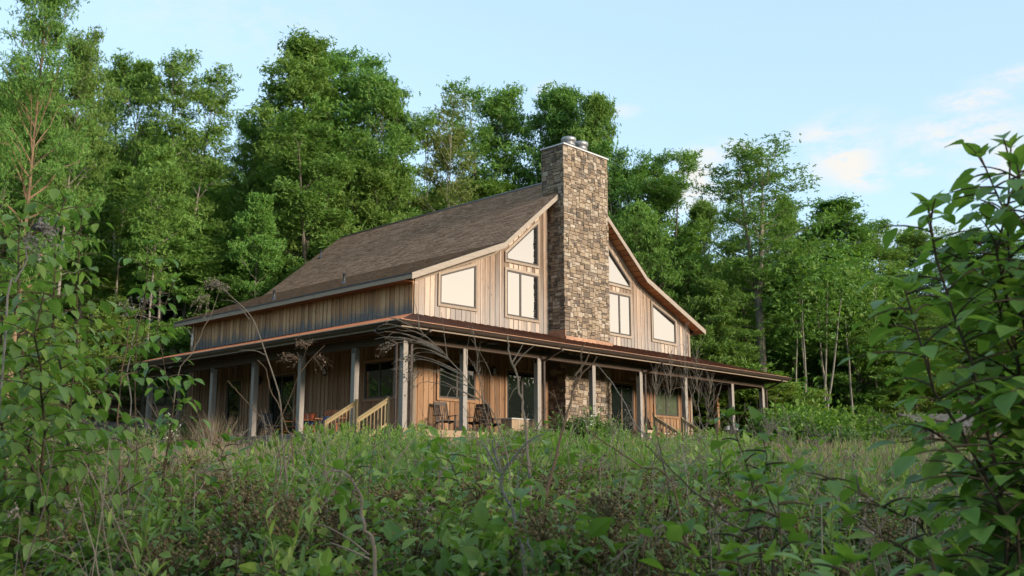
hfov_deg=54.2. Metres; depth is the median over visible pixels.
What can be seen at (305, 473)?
shrub
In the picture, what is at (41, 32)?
forest tree
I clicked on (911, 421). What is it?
bush
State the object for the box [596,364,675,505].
dead stalk
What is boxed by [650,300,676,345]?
window
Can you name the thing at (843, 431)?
bush
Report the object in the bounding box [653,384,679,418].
window
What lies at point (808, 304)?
thin tree
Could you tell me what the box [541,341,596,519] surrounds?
dead stalk
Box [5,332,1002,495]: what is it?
ground
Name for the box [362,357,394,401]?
window
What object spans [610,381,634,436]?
sliding door
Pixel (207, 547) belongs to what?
shrub
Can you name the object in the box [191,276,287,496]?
dead stalk
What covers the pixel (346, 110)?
forest tree
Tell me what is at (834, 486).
sapling
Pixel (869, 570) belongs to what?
shrub
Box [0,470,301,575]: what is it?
shrub
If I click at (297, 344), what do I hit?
dead stalk
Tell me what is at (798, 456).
grass
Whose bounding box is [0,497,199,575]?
shrub
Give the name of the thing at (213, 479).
leafy shoot
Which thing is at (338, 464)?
leafy shoot
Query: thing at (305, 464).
shrub
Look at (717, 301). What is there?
young tree
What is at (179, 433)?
bush
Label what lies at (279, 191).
forest tree
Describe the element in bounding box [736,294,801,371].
forest tree
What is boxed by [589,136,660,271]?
forest tree
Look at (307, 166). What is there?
forest tree
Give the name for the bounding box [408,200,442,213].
forest tree
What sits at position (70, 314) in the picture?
forest tree
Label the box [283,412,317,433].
porch bench
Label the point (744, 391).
young tree
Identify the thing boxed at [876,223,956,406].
forest tree
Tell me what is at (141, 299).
dead stalk
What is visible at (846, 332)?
thin tree
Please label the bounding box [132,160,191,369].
forest tree
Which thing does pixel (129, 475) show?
sapling
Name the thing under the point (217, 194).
forest tree
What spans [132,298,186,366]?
forest tree
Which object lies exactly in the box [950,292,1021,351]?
forest tree
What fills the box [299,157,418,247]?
forest tree
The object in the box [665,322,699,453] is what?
dead shrub
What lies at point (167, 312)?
forest tree
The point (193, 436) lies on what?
grass clump
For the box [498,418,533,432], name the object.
storage box
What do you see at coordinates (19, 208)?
forest tree
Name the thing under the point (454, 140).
forest tree
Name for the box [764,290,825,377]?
forest tree
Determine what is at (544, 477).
dead stalk
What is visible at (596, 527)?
shrub
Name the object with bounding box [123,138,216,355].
forest tree
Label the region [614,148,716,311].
forest tree
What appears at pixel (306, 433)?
tall weeds
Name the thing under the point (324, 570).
broadleaf weeds
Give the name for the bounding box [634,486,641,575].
dead stalk
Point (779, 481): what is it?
dead stalk
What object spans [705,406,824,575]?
sapling
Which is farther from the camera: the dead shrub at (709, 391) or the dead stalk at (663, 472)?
the dead shrub at (709, 391)
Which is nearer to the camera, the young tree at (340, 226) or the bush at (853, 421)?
the bush at (853, 421)
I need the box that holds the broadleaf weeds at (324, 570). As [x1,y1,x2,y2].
[15,449,1015,575]
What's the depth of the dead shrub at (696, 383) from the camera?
15.18 m
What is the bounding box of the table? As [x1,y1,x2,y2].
[258,425,283,435]
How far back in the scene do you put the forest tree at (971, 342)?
66.45 m
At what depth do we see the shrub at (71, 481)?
6.54 m
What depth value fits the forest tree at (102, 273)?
57.26 m
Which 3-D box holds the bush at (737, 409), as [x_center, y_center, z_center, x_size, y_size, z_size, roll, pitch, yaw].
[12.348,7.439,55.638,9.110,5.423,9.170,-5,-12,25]
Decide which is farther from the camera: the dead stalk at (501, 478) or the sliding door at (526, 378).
the sliding door at (526, 378)
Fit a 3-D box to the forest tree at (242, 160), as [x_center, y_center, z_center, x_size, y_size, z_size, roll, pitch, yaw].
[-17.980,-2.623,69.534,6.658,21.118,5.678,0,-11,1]
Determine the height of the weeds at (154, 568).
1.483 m
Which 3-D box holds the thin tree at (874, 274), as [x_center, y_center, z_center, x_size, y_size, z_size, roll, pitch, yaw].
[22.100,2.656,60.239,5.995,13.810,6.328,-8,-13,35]
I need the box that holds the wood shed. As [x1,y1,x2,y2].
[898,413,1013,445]
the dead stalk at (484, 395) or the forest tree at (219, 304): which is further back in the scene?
the forest tree at (219, 304)
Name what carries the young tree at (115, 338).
on the ground at (160, 403)
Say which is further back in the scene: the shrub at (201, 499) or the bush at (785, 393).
the bush at (785, 393)
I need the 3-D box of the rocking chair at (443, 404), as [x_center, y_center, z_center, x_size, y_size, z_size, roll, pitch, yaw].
[-2.489,4.797,37.088,0.710,1.185,0.981,7,-13,-34]
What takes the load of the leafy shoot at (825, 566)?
on the ground at (160, 403)
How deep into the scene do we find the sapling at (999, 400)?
2.68 m
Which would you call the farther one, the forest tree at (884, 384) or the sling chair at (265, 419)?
the forest tree at (884, 384)
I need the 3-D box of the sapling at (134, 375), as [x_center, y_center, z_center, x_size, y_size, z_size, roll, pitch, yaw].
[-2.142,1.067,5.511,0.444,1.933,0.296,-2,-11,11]
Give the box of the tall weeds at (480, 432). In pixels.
[300,421,754,480]
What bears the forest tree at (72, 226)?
on the ground at (160, 403)
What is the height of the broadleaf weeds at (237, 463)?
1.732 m
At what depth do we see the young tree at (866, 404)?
59.01 m
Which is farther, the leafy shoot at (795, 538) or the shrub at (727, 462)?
the shrub at (727, 462)
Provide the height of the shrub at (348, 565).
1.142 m
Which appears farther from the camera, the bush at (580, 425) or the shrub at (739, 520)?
the bush at (580, 425)
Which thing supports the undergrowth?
on the ground at (160, 403)
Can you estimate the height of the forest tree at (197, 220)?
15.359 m
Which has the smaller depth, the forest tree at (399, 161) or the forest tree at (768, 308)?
the forest tree at (768, 308)
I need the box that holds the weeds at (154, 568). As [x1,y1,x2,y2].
[0,440,1014,575]
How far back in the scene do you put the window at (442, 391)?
38.42 m
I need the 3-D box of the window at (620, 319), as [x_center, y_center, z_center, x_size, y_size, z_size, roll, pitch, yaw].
[4.939,1.213,46.691,0.062,2.120,2.150,-10,-15,42]
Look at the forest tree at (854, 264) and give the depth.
71.67 m
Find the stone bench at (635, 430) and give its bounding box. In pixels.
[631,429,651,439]
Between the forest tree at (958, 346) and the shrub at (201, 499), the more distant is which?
the forest tree at (958, 346)
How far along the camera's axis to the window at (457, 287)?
39.38 m
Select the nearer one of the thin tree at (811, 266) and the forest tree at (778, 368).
the thin tree at (811, 266)
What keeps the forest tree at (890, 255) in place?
on the ground at (160, 403)
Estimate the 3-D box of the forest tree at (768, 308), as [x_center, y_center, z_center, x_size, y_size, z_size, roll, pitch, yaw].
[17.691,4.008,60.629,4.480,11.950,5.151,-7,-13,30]
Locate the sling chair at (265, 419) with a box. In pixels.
[257,413,272,434]
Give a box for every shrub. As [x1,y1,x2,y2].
[0,462,159,561]
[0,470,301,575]
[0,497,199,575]
[8,439,276,524]
[79,464,345,572]
[92,475,433,575]
[106,445,306,501]
[117,461,469,575]
[161,498,572,575]
[196,476,502,574]
[204,459,454,512]
[211,441,351,504]
[216,450,690,575]
[297,469,625,575]
[317,424,542,513]
[333,461,632,557]
[383,469,764,575]
[420,425,629,484]
[422,470,796,575]
[428,447,910,575]
[429,421,648,519]
[510,457,768,561]
[543,461,783,511]
[589,477,902,574]
[603,460,750,490]
[639,491,993,575]
[641,356,668,456]
[655,420,874,518]
[658,462,1016,575]
[660,346,679,465]
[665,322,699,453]
[683,337,710,460]
[690,360,734,454]
[755,477,955,523]
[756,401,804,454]
[783,474,1012,561]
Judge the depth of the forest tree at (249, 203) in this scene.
71.07 m
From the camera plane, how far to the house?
42.79 m
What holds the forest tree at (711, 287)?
on the ground at (160, 403)
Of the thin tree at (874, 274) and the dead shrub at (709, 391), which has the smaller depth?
the dead shrub at (709, 391)
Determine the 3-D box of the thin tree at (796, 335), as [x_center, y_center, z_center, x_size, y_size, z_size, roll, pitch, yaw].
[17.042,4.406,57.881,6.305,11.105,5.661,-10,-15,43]
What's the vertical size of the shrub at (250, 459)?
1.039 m
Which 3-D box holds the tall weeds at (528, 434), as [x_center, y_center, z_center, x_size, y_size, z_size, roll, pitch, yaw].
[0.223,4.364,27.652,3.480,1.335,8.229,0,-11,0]
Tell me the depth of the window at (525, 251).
42.63 m
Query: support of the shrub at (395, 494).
on the ground at (160, 403)
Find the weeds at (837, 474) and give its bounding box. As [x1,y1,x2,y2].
[2,426,1012,574]
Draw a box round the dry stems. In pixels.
[0,390,1015,575]
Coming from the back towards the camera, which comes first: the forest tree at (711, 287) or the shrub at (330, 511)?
the forest tree at (711, 287)
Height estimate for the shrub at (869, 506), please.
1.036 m
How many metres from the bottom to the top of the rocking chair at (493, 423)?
1.185 m
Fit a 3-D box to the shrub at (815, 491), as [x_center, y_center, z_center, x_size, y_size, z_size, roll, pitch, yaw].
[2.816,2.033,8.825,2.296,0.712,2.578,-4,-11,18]
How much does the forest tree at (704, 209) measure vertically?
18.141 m
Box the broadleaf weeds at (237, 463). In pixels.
[91,444,971,542]
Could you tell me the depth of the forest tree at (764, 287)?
73.30 m
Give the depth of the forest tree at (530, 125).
74.59 m
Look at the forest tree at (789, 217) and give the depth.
69.16 m
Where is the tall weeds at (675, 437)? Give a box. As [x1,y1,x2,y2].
[589,431,760,455]
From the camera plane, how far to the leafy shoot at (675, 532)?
2.23 m
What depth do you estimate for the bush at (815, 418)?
44.82 m
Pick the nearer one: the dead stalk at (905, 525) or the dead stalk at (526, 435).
the dead stalk at (905, 525)
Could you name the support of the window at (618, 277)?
in the house
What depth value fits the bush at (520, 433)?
34.07 m
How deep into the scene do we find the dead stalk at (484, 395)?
5.68 m
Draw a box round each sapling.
[0,188,140,567]
[0,412,174,575]
[91,238,179,535]
[91,307,174,520]
[125,272,210,498]
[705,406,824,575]
[779,456,1012,575]
[838,131,1023,575]
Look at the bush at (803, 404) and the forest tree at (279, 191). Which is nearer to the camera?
the bush at (803, 404)
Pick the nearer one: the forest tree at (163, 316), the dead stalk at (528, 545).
the dead stalk at (528, 545)
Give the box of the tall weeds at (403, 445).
[272,433,637,484]
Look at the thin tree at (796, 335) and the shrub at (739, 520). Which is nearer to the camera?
the shrub at (739, 520)
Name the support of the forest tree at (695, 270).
on the ground at (160, 403)
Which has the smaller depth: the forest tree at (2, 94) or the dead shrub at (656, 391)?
the dead shrub at (656, 391)
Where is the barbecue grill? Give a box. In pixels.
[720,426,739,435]
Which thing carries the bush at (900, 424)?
on the ground at (160, 403)
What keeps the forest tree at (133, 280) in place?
on the ground at (160, 403)
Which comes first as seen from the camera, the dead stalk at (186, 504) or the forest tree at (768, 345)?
the dead stalk at (186, 504)
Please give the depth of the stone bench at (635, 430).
43.12 m
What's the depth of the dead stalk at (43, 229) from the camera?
4.51 m
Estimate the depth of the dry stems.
5.07 m
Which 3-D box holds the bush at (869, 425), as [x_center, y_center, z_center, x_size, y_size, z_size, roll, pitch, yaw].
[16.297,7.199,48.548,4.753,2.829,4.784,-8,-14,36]
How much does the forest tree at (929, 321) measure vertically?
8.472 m
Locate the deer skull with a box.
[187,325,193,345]
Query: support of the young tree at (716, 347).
on the ground at (160, 403)
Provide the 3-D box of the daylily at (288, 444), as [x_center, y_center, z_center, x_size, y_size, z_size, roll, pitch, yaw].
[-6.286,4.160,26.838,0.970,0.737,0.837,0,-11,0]
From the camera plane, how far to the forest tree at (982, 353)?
65.09 m
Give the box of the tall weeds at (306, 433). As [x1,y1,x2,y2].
[296,420,431,459]
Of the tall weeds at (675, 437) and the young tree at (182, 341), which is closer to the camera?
the tall weeds at (675, 437)
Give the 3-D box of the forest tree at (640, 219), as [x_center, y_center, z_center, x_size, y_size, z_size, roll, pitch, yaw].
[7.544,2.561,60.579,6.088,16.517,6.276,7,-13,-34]
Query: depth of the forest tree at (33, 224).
84.27 m
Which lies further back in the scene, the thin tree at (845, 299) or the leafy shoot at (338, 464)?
the thin tree at (845, 299)
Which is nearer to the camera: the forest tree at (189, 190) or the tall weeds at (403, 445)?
the tall weeds at (403, 445)
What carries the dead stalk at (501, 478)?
on the ground at (160, 403)
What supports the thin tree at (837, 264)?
on the ground at (160, 403)
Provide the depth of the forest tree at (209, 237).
58.09 m
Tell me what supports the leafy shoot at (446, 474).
on the ground at (160, 403)
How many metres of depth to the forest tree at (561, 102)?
72.85 m
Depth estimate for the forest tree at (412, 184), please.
86.50 m
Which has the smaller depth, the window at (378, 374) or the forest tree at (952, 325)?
the window at (378, 374)
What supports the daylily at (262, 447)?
on the ground at (160, 403)
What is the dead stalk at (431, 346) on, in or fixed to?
on the ground at (160, 403)
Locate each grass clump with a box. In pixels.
[177,411,253,449]
[178,423,218,448]
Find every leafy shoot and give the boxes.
[199,432,255,529]
[312,457,390,574]
[419,439,496,568]
[638,518,741,575]
[694,465,800,575]
[718,482,834,575]
[772,542,872,575]
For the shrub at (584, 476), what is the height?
1.007 m
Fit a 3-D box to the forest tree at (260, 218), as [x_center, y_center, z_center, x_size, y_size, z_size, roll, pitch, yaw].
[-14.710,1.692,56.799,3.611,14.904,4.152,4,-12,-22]
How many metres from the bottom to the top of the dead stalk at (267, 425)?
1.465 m
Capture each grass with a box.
[6,434,1017,565]
[8,434,1016,505]
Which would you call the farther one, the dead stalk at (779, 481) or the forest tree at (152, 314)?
the forest tree at (152, 314)
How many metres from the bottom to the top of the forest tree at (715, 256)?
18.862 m
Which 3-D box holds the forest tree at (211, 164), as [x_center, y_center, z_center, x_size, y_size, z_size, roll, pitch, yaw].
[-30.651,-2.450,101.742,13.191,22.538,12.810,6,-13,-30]
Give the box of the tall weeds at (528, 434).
[464,426,575,448]
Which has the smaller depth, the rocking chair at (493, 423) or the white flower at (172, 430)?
the white flower at (172, 430)
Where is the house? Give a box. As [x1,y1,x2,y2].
[117,136,791,450]
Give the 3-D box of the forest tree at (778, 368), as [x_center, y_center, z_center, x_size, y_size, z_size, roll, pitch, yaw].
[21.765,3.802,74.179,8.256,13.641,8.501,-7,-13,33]
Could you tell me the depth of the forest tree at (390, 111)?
66.12 m
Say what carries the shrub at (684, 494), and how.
on the ground at (160, 403)
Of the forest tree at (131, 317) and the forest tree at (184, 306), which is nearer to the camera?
the forest tree at (184, 306)
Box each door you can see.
[223,378,243,436]
[266,372,296,434]
[505,368,533,418]
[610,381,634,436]
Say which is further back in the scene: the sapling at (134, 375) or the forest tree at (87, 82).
the forest tree at (87, 82)
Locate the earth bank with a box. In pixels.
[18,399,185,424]
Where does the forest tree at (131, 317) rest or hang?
on the ground at (160, 403)
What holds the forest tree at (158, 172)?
on the ground at (160, 403)
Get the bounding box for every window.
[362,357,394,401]
[436,358,477,402]
[437,263,477,311]
[504,220,539,268]
[504,267,539,322]
[608,290,632,338]
[609,247,631,289]
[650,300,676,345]
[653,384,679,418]
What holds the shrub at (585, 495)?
on the ground at (160, 403)
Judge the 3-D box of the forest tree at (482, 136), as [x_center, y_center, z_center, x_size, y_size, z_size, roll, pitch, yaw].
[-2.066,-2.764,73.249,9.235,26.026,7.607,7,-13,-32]
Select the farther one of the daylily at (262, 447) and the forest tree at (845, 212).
the forest tree at (845, 212)
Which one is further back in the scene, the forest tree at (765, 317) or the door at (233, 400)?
the forest tree at (765, 317)
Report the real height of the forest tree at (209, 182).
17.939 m
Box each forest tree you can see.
[0,0,115,417]
[0,71,72,276]
[0,102,95,336]
[0,112,78,283]
[0,185,132,358]
[6,154,104,274]
[20,24,124,386]
[27,243,137,341]
[33,180,146,340]
[45,138,133,349]
[50,296,89,339]
[66,162,174,383]
[71,47,179,374]
[83,300,180,327]
[94,238,172,387]
[105,136,184,385]
[116,179,207,377]
[117,204,211,402]
[118,144,204,419]
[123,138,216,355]
[131,216,166,351]
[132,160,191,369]
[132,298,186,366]
[135,44,242,398]
[147,300,188,345]
[155,130,194,312]
[155,219,225,397]
[164,185,241,386]
[164,222,232,313]
[166,154,227,306]
[169,244,259,316]
[178,177,235,318]
[178,189,217,366]
[186,250,287,316]
[188,192,297,311]
[216,103,288,252]
[216,140,277,215]
[218,24,369,273]
[224,190,288,302]
[228,174,289,235]
[239,103,377,291]
[269,125,367,275]
[272,45,399,248]
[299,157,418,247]
[345,63,439,229]
[350,138,427,207]
[393,160,429,211]
[398,90,485,214]
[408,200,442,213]
[414,177,504,214]
[423,188,460,212]
[432,75,537,202]
[461,176,518,201]
[480,80,557,191]
[523,82,609,184]
[560,90,628,215]
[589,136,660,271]
[608,196,687,301]
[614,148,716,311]
[648,254,733,357]
[650,241,719,262]
[659,245,723,289]
[667,196,753,278]
[676,277,769,370]
[690,131,844,371]
[713,254,805,369]
[715,268,794,369]
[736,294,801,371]
[750,194,824,366]
[761,259,831,391]
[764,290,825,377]
[770,248,841,394]
[771,330,888,407]
[776,192,902,413]
[793,298,923,412]
[806,294,925,364]
[815,242,888,397]
[828,343,921,416]
[852,302,977,412]
[857,216,919,412]
[859,340,954,417]
[871,268,945,410]
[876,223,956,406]
[879,305,1017,413]
[913,309,977,413]
[918,225,1015,404]
[926,327,1003,413]
[946,348,1010,396]
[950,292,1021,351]
[955,320,1022,366]
[963,229,1023,297]
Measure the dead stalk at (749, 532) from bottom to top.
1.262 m
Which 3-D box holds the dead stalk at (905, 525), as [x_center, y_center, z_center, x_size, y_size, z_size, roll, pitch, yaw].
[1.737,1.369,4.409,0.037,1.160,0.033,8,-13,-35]
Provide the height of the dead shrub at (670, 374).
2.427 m
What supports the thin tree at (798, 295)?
on the ground at (160, 403)
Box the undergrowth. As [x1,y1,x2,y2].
[7,349,976,418]
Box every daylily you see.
[254,434,280,454]
[272,429,293,452]
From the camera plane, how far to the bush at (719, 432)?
40.46 m
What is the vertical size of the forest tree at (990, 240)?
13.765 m
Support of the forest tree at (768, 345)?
on the ground at (160, 403)
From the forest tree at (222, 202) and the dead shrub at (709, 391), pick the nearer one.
the dead shrub at (709, 391)
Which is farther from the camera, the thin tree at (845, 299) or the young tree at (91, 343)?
the thin tree at (845, 299)
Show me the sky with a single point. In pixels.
(875, 92)
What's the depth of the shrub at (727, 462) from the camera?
9.21 m
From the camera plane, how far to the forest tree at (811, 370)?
62.66 m
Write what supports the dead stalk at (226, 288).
on the ground at (160, 403)
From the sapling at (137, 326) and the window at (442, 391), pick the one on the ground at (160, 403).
the sapling at (137, 326)
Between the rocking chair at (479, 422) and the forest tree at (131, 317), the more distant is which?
the forest tree at (131, 317)
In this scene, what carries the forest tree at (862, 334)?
on the ground at (160, 403)
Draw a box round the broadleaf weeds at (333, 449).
[240,424,567,493]
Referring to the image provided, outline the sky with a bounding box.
[0,0,1023,298]
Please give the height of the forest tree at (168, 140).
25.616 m
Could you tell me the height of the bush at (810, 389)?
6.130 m
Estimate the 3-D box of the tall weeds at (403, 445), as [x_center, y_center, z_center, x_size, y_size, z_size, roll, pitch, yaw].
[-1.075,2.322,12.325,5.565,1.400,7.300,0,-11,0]
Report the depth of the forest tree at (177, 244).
57.07 m
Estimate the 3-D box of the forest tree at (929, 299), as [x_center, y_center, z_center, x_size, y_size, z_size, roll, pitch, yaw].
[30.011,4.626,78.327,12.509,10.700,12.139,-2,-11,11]
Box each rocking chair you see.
[433,402,457,430]
[467,404,488,431]
[480,407,499,431]
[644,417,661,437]
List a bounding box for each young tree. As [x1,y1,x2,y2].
[0,274,81,430]
[4,319,114,419]
[69,293,160,421]
[139,317,191,405]
[283,206,352,268]
[686,294,756,409]
[690,340,752,434]
[692,361,807,435]
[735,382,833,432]
[806,341,931,420]
[881,356,962,422]
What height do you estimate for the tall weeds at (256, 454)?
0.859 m
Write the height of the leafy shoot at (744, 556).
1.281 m
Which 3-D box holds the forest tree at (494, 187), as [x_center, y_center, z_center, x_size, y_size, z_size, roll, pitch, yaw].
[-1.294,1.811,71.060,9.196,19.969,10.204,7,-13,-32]
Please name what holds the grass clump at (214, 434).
on the ground at (160, 403)
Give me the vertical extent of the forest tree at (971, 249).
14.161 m
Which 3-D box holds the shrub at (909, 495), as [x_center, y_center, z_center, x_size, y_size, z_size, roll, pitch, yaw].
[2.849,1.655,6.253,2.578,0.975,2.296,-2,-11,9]
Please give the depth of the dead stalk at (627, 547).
2.72 m
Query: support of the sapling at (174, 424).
on the ground at (160, 403)
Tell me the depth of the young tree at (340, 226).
61.32 m
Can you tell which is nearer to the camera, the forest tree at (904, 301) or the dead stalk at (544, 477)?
the dead stalk at (544, 477)
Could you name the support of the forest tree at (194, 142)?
on the ground at (160, 403)
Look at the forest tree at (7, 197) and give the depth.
85.98 m
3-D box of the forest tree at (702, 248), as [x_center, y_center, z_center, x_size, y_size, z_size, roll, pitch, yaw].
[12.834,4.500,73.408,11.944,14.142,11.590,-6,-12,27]
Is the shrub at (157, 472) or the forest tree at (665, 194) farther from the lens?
the forest tree at (665, 194)
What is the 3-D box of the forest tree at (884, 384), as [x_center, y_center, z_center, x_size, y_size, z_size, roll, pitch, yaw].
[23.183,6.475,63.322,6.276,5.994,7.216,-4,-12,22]
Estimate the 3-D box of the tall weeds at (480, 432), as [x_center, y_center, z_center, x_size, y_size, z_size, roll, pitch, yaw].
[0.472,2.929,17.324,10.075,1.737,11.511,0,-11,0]
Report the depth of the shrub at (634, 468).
10.71 m
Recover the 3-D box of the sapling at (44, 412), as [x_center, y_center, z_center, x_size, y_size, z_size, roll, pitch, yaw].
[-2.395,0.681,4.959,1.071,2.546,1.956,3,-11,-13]
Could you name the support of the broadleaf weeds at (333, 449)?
on the ground at (160, 403)
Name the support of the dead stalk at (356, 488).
on the ground at (160, 403)
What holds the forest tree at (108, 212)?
on the ground at (160, 403)
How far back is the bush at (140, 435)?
37.41 m
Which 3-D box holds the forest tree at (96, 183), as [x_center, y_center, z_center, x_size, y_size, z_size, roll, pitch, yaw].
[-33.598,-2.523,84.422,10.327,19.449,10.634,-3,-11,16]
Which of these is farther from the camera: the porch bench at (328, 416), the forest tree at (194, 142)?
the forest tree at (194, 142)
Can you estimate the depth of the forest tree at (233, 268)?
58.10 m
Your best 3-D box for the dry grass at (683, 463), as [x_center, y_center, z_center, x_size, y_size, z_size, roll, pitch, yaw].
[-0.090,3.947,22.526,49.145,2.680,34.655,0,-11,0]
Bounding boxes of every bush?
[46,419,97,447]
[115,422,158,449]
[147,417,201,448]
[498,423,536,439]
[539,404,615,445]
[601,417,634,448]
[689,425,733,442]
[692,373,797,437]
[695,367,838,412]
[739,401,845,449]
[745,393,845,443]
[790,399,873,444]
[809,419,875,450]
[831,406,898,447]
[850,405,929,450]
[891,411,942,437]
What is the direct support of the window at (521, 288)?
in the house
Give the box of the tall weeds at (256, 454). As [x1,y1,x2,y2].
[212,446,306,465]
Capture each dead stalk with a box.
[0,217,64,409]
[114,296,158,521]
[165,283,230,477]
[184,471,189,560]
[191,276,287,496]
[228,381,281,486]
[258,334,333,493]
[310,468,376,575]
[363,301,512,500]
[453,321,501,511]
[480,434,544,575]
[505,440,586,503]
[507,336,534,500]
[516,467,533,572]
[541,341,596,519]
[580,429,693,571]
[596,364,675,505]
[601,513,740,575]
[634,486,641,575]
[645,445,777,575]
[774,440,781,539]
[897,476,905,573]
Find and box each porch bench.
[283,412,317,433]
[313,410,347,431]
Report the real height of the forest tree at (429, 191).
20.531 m
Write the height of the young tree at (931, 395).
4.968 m
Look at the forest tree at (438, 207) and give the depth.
69.25 m
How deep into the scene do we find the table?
39.94 m
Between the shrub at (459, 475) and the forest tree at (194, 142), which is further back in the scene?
the forest tree at (194, 142)
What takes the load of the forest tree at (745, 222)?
on the ground at (160, 403)
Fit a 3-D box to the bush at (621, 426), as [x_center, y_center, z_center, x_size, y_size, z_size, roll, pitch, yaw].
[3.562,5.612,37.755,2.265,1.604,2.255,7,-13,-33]
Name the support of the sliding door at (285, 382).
in the house
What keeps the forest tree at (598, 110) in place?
on the ground at (160, 403)
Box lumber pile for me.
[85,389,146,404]
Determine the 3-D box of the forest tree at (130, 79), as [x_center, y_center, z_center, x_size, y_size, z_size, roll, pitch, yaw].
[-25.073,-4.481,64.049,7.255,22.507,9.416,4,-12,-19]
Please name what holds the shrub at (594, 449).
on the ground at (160, 403)
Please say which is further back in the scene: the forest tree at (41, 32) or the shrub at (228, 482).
the forest tree at (41, 32)
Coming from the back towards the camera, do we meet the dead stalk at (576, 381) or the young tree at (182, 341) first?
the young tree at (182, 341)
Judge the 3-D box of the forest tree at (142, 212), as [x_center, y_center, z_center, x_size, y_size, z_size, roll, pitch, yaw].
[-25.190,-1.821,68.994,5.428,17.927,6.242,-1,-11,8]
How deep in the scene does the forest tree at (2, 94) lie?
84.65 m
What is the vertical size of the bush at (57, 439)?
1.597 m
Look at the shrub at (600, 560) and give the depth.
3.61 m
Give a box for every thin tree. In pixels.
[737,272,843,381]
[746,238,870,400]
[752,233,856,396]
[760,220,885,409]
[768,209,897,407]
[785,220,890,408]
[788,262,900,416]
[835,219,927,411]
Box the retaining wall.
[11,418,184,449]
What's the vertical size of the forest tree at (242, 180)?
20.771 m
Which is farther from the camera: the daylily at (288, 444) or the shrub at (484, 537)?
the daylily at (288, 444)
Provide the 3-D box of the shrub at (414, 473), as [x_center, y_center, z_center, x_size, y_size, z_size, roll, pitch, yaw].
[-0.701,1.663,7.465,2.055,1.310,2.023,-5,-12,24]
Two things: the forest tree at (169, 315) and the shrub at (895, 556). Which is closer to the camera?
the shrub at (895, 556)
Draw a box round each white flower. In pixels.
[165,412,180,447]
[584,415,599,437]
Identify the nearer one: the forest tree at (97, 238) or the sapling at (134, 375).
the sapling at (134, 375)
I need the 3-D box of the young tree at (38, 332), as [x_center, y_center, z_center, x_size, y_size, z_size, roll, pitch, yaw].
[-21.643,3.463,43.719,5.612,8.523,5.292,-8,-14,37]
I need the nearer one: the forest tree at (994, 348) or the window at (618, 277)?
the window at (618, 277)
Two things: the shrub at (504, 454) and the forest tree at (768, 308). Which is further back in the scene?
the forest tree at (768, 308)
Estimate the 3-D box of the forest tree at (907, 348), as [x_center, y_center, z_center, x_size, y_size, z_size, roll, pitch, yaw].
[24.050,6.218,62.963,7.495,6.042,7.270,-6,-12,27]

